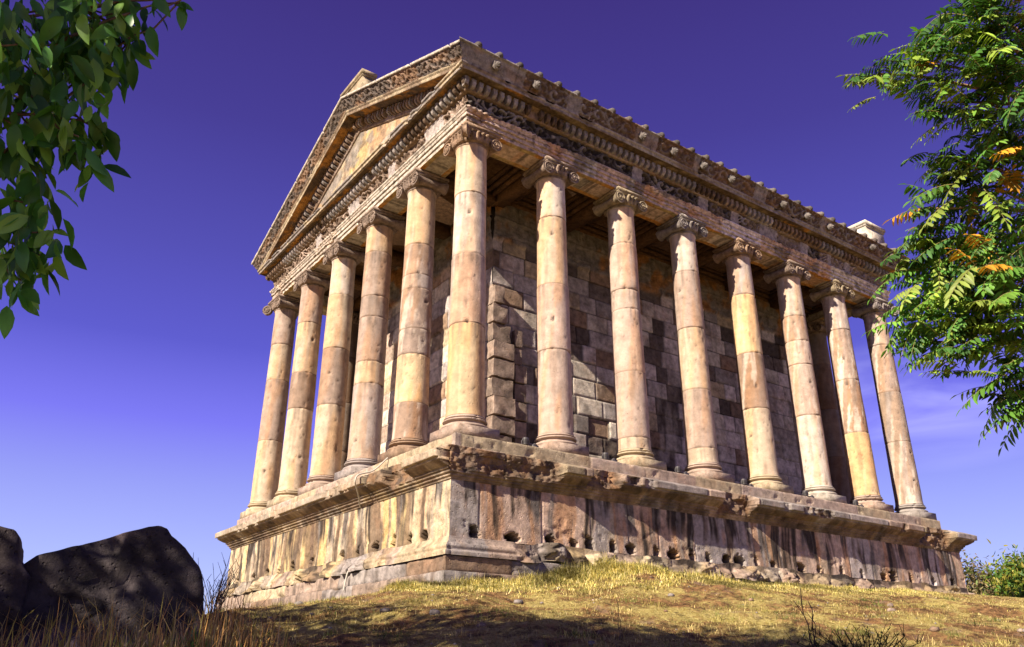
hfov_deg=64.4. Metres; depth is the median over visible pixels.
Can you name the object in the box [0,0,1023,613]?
sky
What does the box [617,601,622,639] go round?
thin twig
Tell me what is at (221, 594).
dead shrub
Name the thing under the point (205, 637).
grass
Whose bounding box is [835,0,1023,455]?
feather leaved tree
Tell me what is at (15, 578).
stone boulder
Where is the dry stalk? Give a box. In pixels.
[793,588,816,646]
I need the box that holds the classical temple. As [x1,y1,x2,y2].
[215,36,976,610]
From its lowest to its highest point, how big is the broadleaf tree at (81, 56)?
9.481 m
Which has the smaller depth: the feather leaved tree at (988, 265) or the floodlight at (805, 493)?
the feather leaved tree at (988, 265)
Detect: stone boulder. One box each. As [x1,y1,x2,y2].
[0,526,30,646]
[16,526,203,646]
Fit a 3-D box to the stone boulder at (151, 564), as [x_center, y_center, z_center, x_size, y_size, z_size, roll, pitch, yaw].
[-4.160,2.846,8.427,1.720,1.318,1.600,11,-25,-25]
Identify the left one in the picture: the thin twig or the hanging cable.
the hanging cable
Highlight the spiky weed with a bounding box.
[784,622,923,646]
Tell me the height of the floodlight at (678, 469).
0.178 m
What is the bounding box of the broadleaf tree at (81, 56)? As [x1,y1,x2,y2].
[0,0,192,338]
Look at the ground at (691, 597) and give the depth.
9.60 m
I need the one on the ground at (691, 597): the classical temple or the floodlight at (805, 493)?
the classical temple
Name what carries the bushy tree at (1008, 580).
on the ground at (691, 597)
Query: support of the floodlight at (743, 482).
on the classical temple
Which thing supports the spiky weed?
on the ground at (691, 597)
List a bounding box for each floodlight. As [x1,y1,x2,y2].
[521,437,538,446]
[602,452,617,461]
[675,466,688,474]
[740,479,753,486]
[802,490,814,497]
[852,500,863,506]
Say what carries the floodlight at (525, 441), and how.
on the classical temple
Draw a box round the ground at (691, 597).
[200,572,1023,646]
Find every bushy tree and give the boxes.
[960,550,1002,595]
[981,538,1023,597]
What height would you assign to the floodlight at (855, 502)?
0.181 m
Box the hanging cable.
[343,457,387,590]
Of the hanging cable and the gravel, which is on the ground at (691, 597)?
the gravel
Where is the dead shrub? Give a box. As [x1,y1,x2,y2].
[193,552,241,632]
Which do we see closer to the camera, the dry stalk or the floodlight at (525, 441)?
the dry stalk
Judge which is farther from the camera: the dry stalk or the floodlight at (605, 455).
the floodlight at (605, 455)
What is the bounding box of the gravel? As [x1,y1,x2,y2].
[262,576,1023,646]

